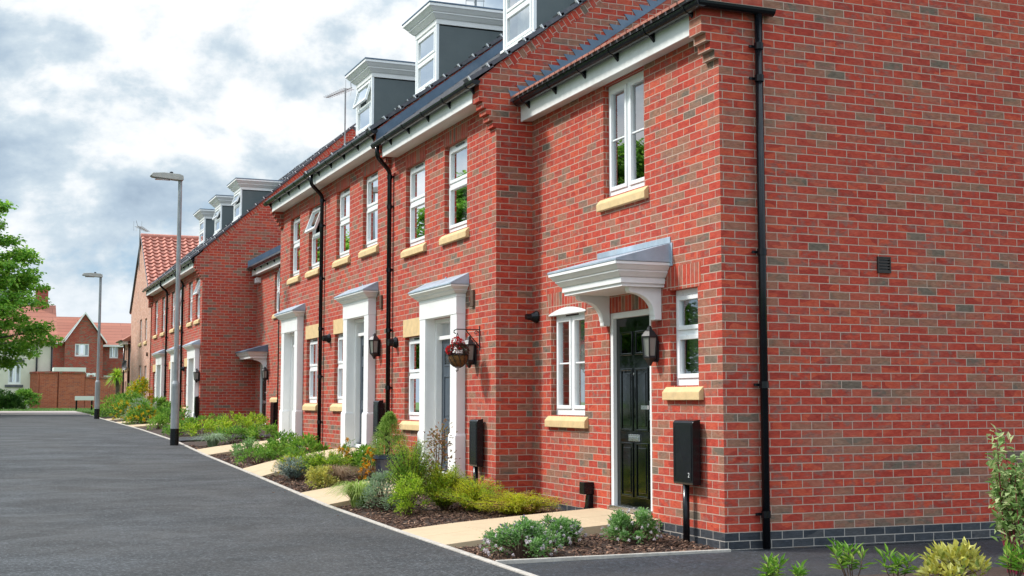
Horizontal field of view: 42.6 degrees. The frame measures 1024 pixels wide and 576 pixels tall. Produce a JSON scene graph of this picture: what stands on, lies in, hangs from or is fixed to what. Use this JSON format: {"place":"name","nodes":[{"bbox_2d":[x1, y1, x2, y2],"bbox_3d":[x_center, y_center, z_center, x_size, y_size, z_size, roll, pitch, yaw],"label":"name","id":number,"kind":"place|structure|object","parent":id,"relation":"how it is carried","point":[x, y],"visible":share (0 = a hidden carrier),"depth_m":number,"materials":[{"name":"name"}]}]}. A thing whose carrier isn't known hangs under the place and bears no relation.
{"place":"outdoors","nodes":[
{"label":"outdoors","id":0,"kind":"place"},
{"bbox_2d":[0,411,87,414],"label":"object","id":1,"kind":"object","parent":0,"point":[40,413],"visible":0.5,"depth_m":51.49,"materials":[{"name":"concrete"}]},
{"bbox_2d":[0,407,124,416],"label":"grass","id":2,"kind":"structure","parent":0,"point":[88,411],"depth_m":62.37,"materials":[{"name":"plant"}]},
{"bbox_2d":[197,439,279,455],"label":"path","id":3,"kind":"structure","parent":0,"point":[223,449],"depth_m":24.73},
{"bbox_2d":[0,0,502,381],"label":"sky","id":4,"kind":"structure","parent":0,"point":[98,97],"materials":[{"name":"white"}]},
{"bbox_2d":[0,415,524,575],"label":"road","id":5,"kind":"structure","parent":0,"point":[85,495],"depth_m":13.87,"materials":[{"name":"asphalt"}]},
{"bbox_2d":[243,447,362,476],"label":"path","id":6,"kind":"structure","parent":0,"point":[262,469],"depth_m":20.44,"materials":[{"name":"concrete"}]},
{"bbox_2d":[302,476,431,506],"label":"path","id":7,"kind":"structure","parent":0,"point":[319,495],"depth_m":16.39,"materials":[{"name":"concrete"}]},
{"bbox_2d":[403,508,659,547],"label":"path","id":8,"kind":"structure","parent":0,"point":[593,521],"depth_m":12.81,"materials":[{"name":"concrete"}]},
{"bbox_2d":[505,539,1022,575],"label":"drive","id":9,"kind":"structure","parent":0,"point":[743,563],"depth_m":10.68,"materials":[{"name":"asphalt"}]},
{"bbox_2d":[731,537,1018,551],"bbox_3d":[6.460,2.472,13.360,9.842,0.001,0.107,2,-5,-22],"label":"drive edge","id":10,"kind":"object","parent":9,"relation":"on","point":[866,544],"visible":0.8,"depth_m":12.14,"materials":[{"name":"concrete"}]},
{"bbox_2d":[856,567,1023,575],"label":"planting bed","id":11,"kind":"object","parent":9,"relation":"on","point":[997,571],"visible":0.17,"depth_m":9.93,"materials":[{"name":"brown soil"}]},
{"bbox_2d":[752,552,788,575],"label":"leafy shoots","id":12,"kind":"object","parent":11,"relation":"on","point":[768,568],"visible":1,"depth_m":9.24,"materials":[{"name":"green plant"}]},
{"bbox_2d":[789,559,810,575],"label":"leafy shoots","id":13,"kind":"object","parent":11,"relation":"on","point":[798,571],"visible":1,"depth_m":9.33,"materials":[{"name":"green plant"}]},
{"bbox_2d":[826,538,874,575],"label":"leafy shoots","id":14,"kind":"object","parent":11,"relation":"on","point":[841,562],"visible":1,"depth_m":9.47,"materials":[{"name":"green plant"}]},
{"bbox_2d":[874,542,920,575],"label":"leafy shoots","id":15,"kind":"object","parent":11,"relation":"on","point":[895,564],"visible":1,"depth_m":9.49,"materials":[{"name":"green plant"}]},
{"bbox_2d":[911,537,991,575],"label":"golden privet","id":16,"kind":"object","parent":11,"relation":"on","point":[958,563],"visible":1,"depth_m":9.46,"materials":[{"name":"yellow plant"}]},
{"bbox_2d":[984,424,1023,574],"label":"red stemmed dogwood","id":17,"kind":"object","parent":11,"relation":"on","point":[1009,519],"visible":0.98,"depth_m":9.99,"materials":[{"name":"green plant"}]},
{"bbox_2d":[995,537,1023,575],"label":"leafy shoots","id":18,"kind":"object","parent":11,"relation":"on","point":[1014,563],"visible":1,"depth_m":9.43,"materials":[{"name":"green plant"}]},
{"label":"ground","id":19,"kind":"structure","parent":0,"visible":0},
{"bbox_2d":[0,390,25,409],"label":"laurel","id":20,"kind":"object","parent":19,"relation":"on","point":[8,401],"visible":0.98,"depth_m":66.41,"materials":[{"name":"plant"}]},
{"bbox_2d":[14,388,42,408],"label":"laurel","id":21,"kind":"object","parent":19,"relation":"on","point":[28,394],"visible":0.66,"depth_m":68.11,"materials":[{"name":"green plant"}]},
{"bbox_2d":[0,290,57,407],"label":"rendered house","id":22,"kind":"structure","parent":19,"relation":"on","point":[21,375],"depth_m":74.77,"materials":[{"name":"paint"}]},
{"bbox_2d":[5,359,24,386],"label":"window","id":23,"kind":"structure","parent":22,"relation":"in","point":[16,374],"depth_m":74.33,"materials":[{"name":"white plastic"}]},
{"bbox_2d":[52,367,95,376],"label":"garage","id":24,"kind":"structure","parent":19,"relation":"on","point":[77,369],"depth_m":106.25,"materials":[{"name":"white brick"}]},
{"bbox_2d":[29,371,121,408],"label":"garden wall","id":25,"kind":"structure","parent":19,"relation":"on","point":[60,389],"depth_m":73.52,"materials":[{"name":"orange brick"}]},
{"bbox_2d":[52,312,130,376],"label":"red roofed house","id":26,"kind":"structure","parent":19,"relation":"on","point":[84,333],"depth_m":112.81,"materials":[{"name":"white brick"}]},
{"bbox_2d":[75,344,88,355],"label":"window","id":27,"kind":"structure","parent":26,"relation":"in","point":[77,346],"depth_m":112.49,"materials":[{"name":"white plastic"}]},
{"bbox_2d":[82,272,102,418],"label":"street lamp","id":28,"kind":"object","parent":19,"relation":"on","point":[97,387],"visible":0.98,"depth_m":43.95,"materials":[{"name":"grey metal"}]},
{"bbox_2d":[105,368,122,400],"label":"cordyline palm","id":29,"kind":"object","parent":19,"relation":"on","point":[117,378],"visible":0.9,"depth_m":59.41,"materials":[{"name":"green plant"}]},
{"bbox_2d":[116,330,150,393],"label":"cottage","id":30,"kind":"structure","parent":19,"relation":"on","point":[124,342],"depth_m":53.51,"materials":[{"name":"beige brick"}]},
{"bbox_2d":[129,221,198,402],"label":"pink brick house","id":31,"kind":"structure","parent":19,"relation":"on","point":[156,257],"depth_m":50.10,"materials":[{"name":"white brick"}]},
{"bbox_2d":[142,166,297,406],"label":"terraced house","id":32,"kind":"structure","parent":19,"relation":"on","point":[157,294],"depth_m":44.05,"materials":[{"name":"red brick"}]},
{"bbox_2d":[157,144,326,416],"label":"terraced house","id":33,"kind":"structure","parent":19,"relation":"on","point":[223,216],"depth_m":40.66,"materials":[{"name":"red brick"}]},
{"bbox_2d":[173,123,355,423],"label":"terraced house","id":34,"kind":"structure","parent":19,"relation":"on","point":[220,312],"depth_m":36.64,"materials":[{"name":"red brick"}]},
{"bbox_2d":[193,278,199,324],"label":"window","id":35,"kind":"structure","parent":34,"relation":"in","point":[197,290],"depth_m":37.18,"materials":[{"name":"white plastic"}]},
{"bbox_2d":[235,87,353,425],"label":"link house","id":36,"kind":"structure","parent":19,"relation":"on","point":[264,353],"depth_m":35.17,"materials":[{"name":"red brick"}]},
{"bbox_2d":[262,365,266,421],"bbox_3d":[-6.716,2.881,35.638,0.095,1.590,0.780,2,-5,-22],"label":"door","id":37,"kind":"structure","parent":36,"relation":"in","point":[263,382],"depth_m":35.68,"materials":[{"name":"black glass"}]},
{"bbox_2d":[263,57,414,448],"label":"terraced house","id":38,"kind":"structure","parent":19,"relation":"on","point":[384,87],"depth_m":24.62,"materials":[{"name":"red brick"}]},
{"bbox_2d":[287,216,299,284],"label":"window","id":39,"kind":"structure","parent":38,"relation":"in","point":[296,255],"depth_m":25.88,"materials":[{"name":"white plastic"}]},
{"bbox_2d":[302,338,317,410],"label":"window","id":40,"kind":"structure","parent":38,"relation":"in","point":[313,342],"depth_m":24.26,"materials":[{"name":"white plastic"}]},
{"bbox_2d":[304,205,319,277],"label":"window","id":41,"kind":"structure","parent":38,"relation":"in","point":[313,222],"depth_m":24.39,"materials":[{"name":"white plastic"}]},
{"bbox_2d":[306,0,502,461],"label":"terraced house","id":42,"kind":"structure","parent":19,"relation":"on","point":[455,43],"depth_m":21.11,"materials":[{"name":"red brick"}]},
{"bbox_2d":[330,334,342,410],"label":"window","id":43,"kind":"structure","parent":42,"relation":"in","point":[334,407],"depth_m":22.47,"materials":[{"name":"white plastic"}]},
{"bbox_2d":[332,188,350,267],"bbox_3d":[-2.847,-1.038,22.370,0.176,1.312,1.040,2,-5,-22],"label":"window","id":44,"kind":"structure","parent":42,"relation":"in","point":[345,195],"depth_m":22.50,"materials":[{"name":"white plastic"}]},
{"bbox_2d":[360,336,363,443],"bbox_3d":[-2.286,1.640,20.959,0.057,1.770,0.920,2,-5,-22],"label":"door","id":45,"kind":"structure","parent":42,"relation":"in","point":[362,337],"depth_m":21.29,"materials":[{"name":"grey wood"}]},
{"bbox_2d":[358,172,378,257],"bbox_3d":[-2.214,-1.172,20.819,0.176,1.312,1.020,2,-5,-22],"label":"window","id":46,"kind":"structure","parent":42,"relation":"in","point":[372,181],"depth_m":20.94,"materials":[{"name":"white plastic"}]},
{"bbox_2d":[91,415,730,575],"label":"kerb","id":47,"kind":"structure","parent":19,"relation":"on","point":[500,563],"depth_m":11.28,"materials":[{"name":"concrete"}]},
{"bbox_2d":[100,416,810,560],"bbox_3d":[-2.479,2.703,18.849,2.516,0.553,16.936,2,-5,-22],"label":"bark mulch","id":48,"kind":"object","parent":19,"relation":"on","point":[387,519],"visible":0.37,"depth_m":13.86,"materials":[{"name":"wood"}]},
{"bbox_2d":[91,392,136,417],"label":"tall shrub","id":49,"kind":"object","parent":48,"relation":"on","point":[104,405],"visible":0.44,"depth_m":45.34,"materials":[{"name":"green plant"}]},
{"bbox_2d":[109,398,134,420],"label":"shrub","id":50,"kind":"object","parent":48,"relation":"on","point":[123,405],"visible":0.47,"depth_m":40.75,"materials":[{"name":"green plant"}]},
{"bbox_2d":[108,387,145,418],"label":"tall shrub","id":51,"kind":"object","parent":48,"relation":"on","point":[125,395],"visible":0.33,"depth_m":42.77,"materials":[{"name":"green plant"}]},
{"bbox_2d":[119,375,154,403],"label":"tall shrub","id":52,"kind":"object","parent":48,"relation":"on","point":[140,387],"visible":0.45,"depth_m":44.52,"materials":[{"name":"plant"}]},
{"bbox_2d":[120,396,156,423],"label":"yellow flowers","id":53,"kind":"object","parent":48,"relation":"on","point":[133,406],"visible":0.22,"depth_m":38.64,"materials":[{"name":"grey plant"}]},
{"bbox_2d":[124,398,156,424],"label":"yellow flowers","id":54,"kind":"object","parent":48,"relation":"on","point":[142,410],"visible":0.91,"depth_m":37.19,"materials":[{"name":"green plant"}]},
{"bbox_2d":[146,411,170,429],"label":"leafy shrub","id":55,"kind":"object","parent":48,"relation":"on","point":[159,417],"visible":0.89,"depth_m":33.80,"materials":[{"name":"green plant"}]},
{"bbox_2d":[150,171,183,444],"bbox_3d":[-7.035,0.438,26.563,0.686,5.675,0.200,2,-5,-22],"label":"street lamp","id":56,"kind":"object","parent":48,"relation":"on","point":[175,387],"visible":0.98,"depth_m":26.60,"materials":[{"name":"grey metal"}]},
{"bbox_2d":[152,404,190,427],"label":"leafy shrub","id":57,"kind":"object","parent":48,"relation":"on","point":[181,413],"visible":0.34,"depth_m":34.92,"materials":[{"name":"green plant"}]},
{"bbox_2d":[162,418,195,435],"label":"leafy shrub","id":58,"kind":"object","parent":48,"relation":"on","point":[168,429],"visible":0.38,"depth_m":30.38,"materials":[{"name":"green plant"}]},
{"bbox_2d":[179,418,226,435],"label":"leafy shrub","id":59,"kind":"object","parent":48,"relation":"on","point":[208,425],"visible":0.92,"depth_m":29.83,"materials":[{"name":"plant"}]},
{"bbox_2d":[182,412,233,428],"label":"leafy shrub","id":60,"kind":"object","parent":48,"relation":"on","point":[196,419],"visible":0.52,"depth_m":33.59,"materials":[{"name":"green plant"}]},
{"bbox_2d":[188,433,238,446],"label":"lavender","id":61,"kind":"object","parent":48,"relation":"on","point":[213,439],"visible":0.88,"depth_m":25.82,"materials":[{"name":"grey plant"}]},
{"bbox_2d":[206,410,260,432],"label":"leafy shrub","id":62,"kind":"object","parent":48,"relation":"on","point":[230,423],"visible":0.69,"depth_m":30.84,"materials":[{"name":"plant"}]},
{"bbox_2d":[214,425,259,444],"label":"leafy shrub","id":63,"kind":"object","parent":48,"relation":"on","point":[239,430],"visible":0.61,"depth_m":26.89,"materials":[{"name":"green plant"}]},
{"bbox_2d":[229,436,263,457],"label":"leafy shrub","id":64,"kind":"object","parent":48,"relation":"on","point":[239,447],"visible":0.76,"depth_m":23.29,"materials":[{"name":"green plant"}]},
{"bbox_2d":[236,411,269,427],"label":"leafy shrub","id":65,"kind":"object","parent":48,"relation":"on","point":[260,419],"visible":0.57,"depth_m":33.03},
{"bbox_2d":[235,445,280,464],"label":"leafy shrub","id":66,"kind":"object","parent":48,"relation":"on","point":[265,457],"visible":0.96,"depth_m":21.45,"materials":[{"name":"green plant"}]},
{"bbox_2d":[243,420,277,441],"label":"leafy shrub","id":67,"kind":"object","parent":48,"relation":"on","point":[252,431],"visible":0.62,"depth_m":26.77,"materials":[{"name":"green plant"}]},
{"bbox_2d":[251,441,290,459],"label":"leafy shrub","id":68,"kind":"object","parent":48,"relation":"on","point":[275,445],"visible":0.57,"depth_m":22.48,"materials":[{"name":"green plant"}]},
{"bbox_2d":[270,402,276,424],"bbox_3d":[-6.170,3.341,33.925,0.089,0.779,0.400,2,-5,-22],"label":"meter box","id":69,"kind":"object","parent":48,"relation":"on","point":[273,411],"visible":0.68,"depth_m":33.77,"materials":[{"name":"black plastic"}]},
{"bbox_2d":[265,429,307,452],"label":"leafy shrub","id":70,"kind":"object","parent":48,"relation":"on","point":[287,439],"visible":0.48,"depth_m":23.70,"materials":[{"name":"green plant"}]},
{"bbox_2d":[270,456,308,479],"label":"cotton lavender","id":71,"kind":"object","parent":48,"relation":"on","point":[293,470],"visible":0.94,"depth_m":18.73,"materials":[{"name":"plant"}]},
{"bbox_2d":[276,446,320,474],"bbox_3d":[-3.115,2.550,19.367,0.753,0.445,0.631,2,-5,-22],"label":"heather","id":72,"kind":"object","parent":48,"relation":"on","point":[301,453],"visible":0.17,"depth_m":19.27,"materials":[{"name":"green plant"}]},
{"bbox_2d":[284,433,332,455],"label":"leafy shrub","id":73,"kind":"object","parent":48,"relation":"on","point":[309,440],"visible":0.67,"depth_m":22.08,"materials":[{"name":"green plant"}]},
{"bbox_2d":[304,465,341,489],"bbox_3d":[-2.486,2.529,17.433,0.564,0.359,0.468,2,-5,-22],"label":"golden euonymus","id":74,"kind":"object","parent":48,"relation":"on","point":[313,475],"visible":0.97,"depth_m":17.36,"materials":[{"name":"yellow plant"}]},
{"bbox_2d":[297,449,353,471],"bbox_3d":[-2.626,2.495,18.595,0.848,0.443,0.765,2,-5,-22],"label":"heather","id":75,"kind":"object","parent":48,"relation":"on","point":[333,458],"visible":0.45,"depth_m":18.52,"materials":[{"name":"green plant"}]},
{"bbox_2d":[303,464,367,485],"bbox_3d":[-2.377,2.531,17.770,1.015,0.301,1.029,2,-5,-22],"label":"bronze sedge","id":76,"kind":"object","parent":48,"relation":"on","point":[339,472],"visible":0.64,"depth_m":17.68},
{"bbox_2d":[328,437,356,475],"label":"orange flowers","id":77,"kind":"object","parent":48,"relation":"on","point":[346,451],"visible":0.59,"depth_m":18.87,"materials":[{"name":"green plant"}]},
{"bbox_2d":[324,479,385,507],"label":"striped grass","id":78,"kind":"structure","parent":48,"relation":"on","point":[353,489],"depth_m":15.33,"materials":[{"name":"plant"}]},
{"bbox_2d":[346,444,382,474],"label":"leafy shrub","id":79,"kind":"object","parent":48,"relation":"on","point":[359,452],"visible":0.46,"depth_m":18.78,"materials":[{"name":"green plant"}]},
{"bbox_2d":[356,446,376,480],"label":"orange flowers","id":80,"kind":"object","parent":48,"relation":"on","point":[368,462],"visible":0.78,"depth_m":17.75,"materials":[{"name":"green plant"}]},
{"bbox_2d":[354,468,400,511],"bbox_3d":[-1.460,2.327,15.068,0.643,0.508,0.679,2,-5,-22],"label":"grey shrub","id":81,"kind":"object","parent":48,"relation":"on","point":[380,483],"visible":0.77,"depth_m":15.03,"materials":[{"name":"green plant"}]},
{"bbox_2d":[373,400,382,451],"bbox_3d":[-2.017,2.232,19.734,0.089,1.089,0.260,2,-5,-22],"label":"meter box","id":82,"kind":"object","parent":48,"relation":"on","point":[377,411],"visible":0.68,"depth_m":19.67,"materials":[{"name":"black plastic"}]},
{"bbox_2d":[373,403,377,434],"bbox_3d":[-2.056,1.971,19.740,0.004,0.470,0.220,2,-5,-22],"label":"door panel","id":83,"kind":"structure","parent":82,"relation":"in","point":[375,405],"depth_m":19.75,"materials":[{"name":"black plastic"}]},
{"bbox_2d":[364,411,412,475],"bbox_3d":[-1.657,2.140,17.777,0.672,0.958,0.665,2,-5,-22],"label":"potted conifer","id":84,"kind":"object","parent":48,"relation":"on","point":[389,419],"visible":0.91,"depth_m":17.69,"materials":[{"name":"green plant"}]},
{"bbox_2d":[388,471,429,516],"bbox_3d":[-1.140,2.284,14.470,0.445,0.520,0.537,-1,-5,14],"label":"leaved shrub","id":85,"kind":"object","parent":48,"relation":"on","point":[407,504],"visible":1,"depth_m":14.39,"materials":[{"name":"plant"}]},
{"bbox_2d":[384,437,434,502],"bbox_3d":[-1.159,2.115,14.998,0.638,0.850,0.572,2,-5,-22],"label":"heather","id":86,"kind":"object","parent":48,"relation":"on","point":[409,463],"visible":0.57,"depth_m":14.94,"materials":[{"name":"green plant"}]},
{"bbox_2d":[423,418,459,505],"bbox_3d":[-0.884,2.051,15.437,0.505,1.038,0.500,2,-5,-22],"label":"rose bush","id":87,"kind":"object","parent":48,"relation":"on","point":[439,443],"visible":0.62,"depth_m":15.39,"materials":[{"name":"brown plant"}]},
{"bbox_2d":[417,462,480,509],"bbox_3d":[-0.765,2.257,15.030,0.875,0.558,0.817,2,-5,-22],"label":"heather","id":88,"kind":"object","parent":48,"relation":"on","point":[438,481],"visible":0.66,"depth_m":14.92,"materials":[{"name":"plant"}]},
{"bbox_2d":[434,476,514,511],"bbox_3d":[-0.392,2.293,14.648,0.949,0.422,0.824,2,-5,-22],"label":"golden juniper","id":89,"kind":"object","parent":48,"relation":"on","point":[470,493],"visible":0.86,"depth_m":14.56,"materials":[{"name":"plant"}]},
{"bbox_2d":[467,489,569,514],"bbox_3d":[0.057,2.338,14.287,1.158,0.292,0.942,2,-5,-22],"label":"golden juniper","id":90,"kind":"object","parent":48,"relation":"on","point":[513,504],"visible":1,"depth_m":14.16,"materials":[{"name":"plant"}]},
{"bbox_2d":[479,515,564,558],"bbox_3d":[0.067,2.117,11.149,0.722,0.384,0.681,2,-5,-22],"label":"hebe","id":91,"kind":"object","parent":48,"relation":"on","point":[529,535],"visible":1,"depth_m":11.07,"materials":[{"name":"green plant"}]},
{"bbox_2d":[535,514,586,546],"bbox_3d":[0.389,2.185,11.795,0.613,0.317,0.494,2,-5,-22],"label":"hebe","id":92,"kind":"object","parent":48,"relation":"on","point":[567,529],"visible":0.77,"depth_m":11.76,"materials":[{"name":"green plant"}]},
{"bbox_2d":[599,506,663,543],"bbox_3d":[1.101,2.170,11.950,0.586,0.358,0.548,2,-5,-22],"label":"hebe","id":93,"kind":"object","parent":48,"relation":"on","point":[621,522],"visible":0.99,"depth_m":11.89,"materials":[{"name":"green plant"}]},
{"bbox_2d":[673,419,700,542],"bbox_3d":[1.608,1.830,12.071,0.091,1.234,0.360,2,-5,-22],"label":"meter box","id":94,"kind":"object","parent":48,"relation":"on","point":[686,456],"visible":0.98,"depth_m":12.04,"materials":[{"name":"black plastic"}]},
{"bbox_2d":[673,425,691,480],"bbox_3d":[1.570,1.515,12.082,0.004,0.505,0.320,2,-5,-22],"label":"door panel","id":95,"kind":"structure","parent":94,"relation":"in","point":[682,433],"depth_m":12.08,"materials":[{"name":"black plastic"}]},
{"bbox_2d":[370,0,677,496],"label":"terraced house","id":96,"kind":"structure","parent":19,"relation":"on","point":[459,213],"depth_m":16.45,"materials":[{"name":"red brick"}]},
{"bbox_2d":[399,336,419,430],"bbox_3d":[-1.345,1.337,18.454,0.176,1.317,1.020,2,-5,-22],"label":"window","id":97,"kind":"structure","parent":96,"relation":"in","point":[414,342],"depth_m":18.65,"materials":[{"name":"white plastic"}]},
{"bbox_2d":[400,161,426,258],"bbox_3d":[-1.342,-1.122,18.662,0.176,1.312,1.050,2,-5,-22],"label":"window","id":98,"kind":"structure","parent":96,"relation":"in","point":[417,173],"depth_m":18.77,"materials":[{"name":"white plastic"}]},
{"bbox_2d":[441,339,449,470],"bbox_3d":[-0.763,1.552,17.200,0.063,1.770,0.900,2,-5,-22],"label":"door","id":99,"kind":"structure","parent":96,"relation":"in","point":[445,363],"depth_m":17.45,"materials":[{"name":"blue wood"}]},
{"bbox_2d":[439,139,468,245],"bbox_3d":[-0.700,-1.257,17.089,0.176,1.312,1.040,2,-5,-22],"label":"window","id":100,"kind":"structure","parent":96,"relation":"in","point":[458,152],"depth_m":17.19,"materials":[{"name":"white plastic"}]},
{"bbox_2d":[445,326,479,371],"bbox_3d":[-0.608,0.738,15.936,0.399,0.566,0.306,-1,-5,9],"label":"hanging basket","id":101,"kind":"object","parent":96,"relation":"attached to","point":[457,360],"visible":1,"depth_m":15.88,"materials":[{"name":"wicker"}]},
{"bbox_2d":[469,419,482,483],"bbox_3d":[-0.435,2.087,15.841,0.089,1.009,0.260,2,-5,-22],"label":"meter box","id":102,"kind":"object","parent":96,"relation":"attached to","point":[475,443],"visible":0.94,"depth_m":15.77,"materials":[{"name":"black plastic"}]},
{"bbox_2d":[469,423,475,462],"bbox_3d":[-0.474,1.871,15.844,0.004,0.480,0.220,2,-5,-22],"label":"door panel","id":103,"kind":"structure","parent":102,"relation":"in","point":[472,426],"depth_m":15.85,"materials":[{"name":"black plastic"}]},
{"bbox_2d":[508,0,1023,549],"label":"end house","id":104,"kind":"structure","parent":19,"relation":"on","point":[778,248],"depth_m":12.57,"materials":[{"name":"red brick"}]},
{"bbox_2d":[545,312,587,428],"bbox_3d":[0.742,0.897,14.826,0.352,1.352,1.080,2,-5,-22],"label":"window","id":105,"kind":"structure","parent":104,"relation":"in","point":[576,406],"depth_m":14.86,"materials":[{"name":"white plastic"}]},
{"bbox_2d":[596,70,648,211],"bbox_3d":[1.193,-1.532,13.692,0.176,1.357,1.100,2,-5,-22],"label":"window","id":106,"kind":"structure","parent":104,"relation":"in","point":[627,85],"depth_m":13.72,"materials":[{"name":"white plastic"}]},
{"bbox_2d":[616,315,650,509],"bbox_3d":[1.247,1.263,13.354,0.095,1.935,0.806,2,-5,-22],"label":"door","id":107,"kind":"structure","parent":104,"relation":"in","point":[633,371],"depth_m":13.38,"materials":[{"name":"black wood"}]},
{"bbox_2d":[662,287,703,399],"bbox_3d":[1.730,0.507,12.402,0.336,1.102,0.700,2,-5,-22],"label":"window","id":108,"kind":"structure","parent":104,"relation":"in","point":[683,332],"depth_m":12.53,"materials":[{"name":"white plastic"}]},
{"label":"lawn","id":109,"kind":"structure","parent":0,"visible":0},
{"bbox_2d":[0,199,64,371],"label":"maple tree","id":110,"kind":"object","parent":109,"relation":"on","point":[12,298],"visible":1,"depth_m":50.94,"materials":[{"name":"green plant"}]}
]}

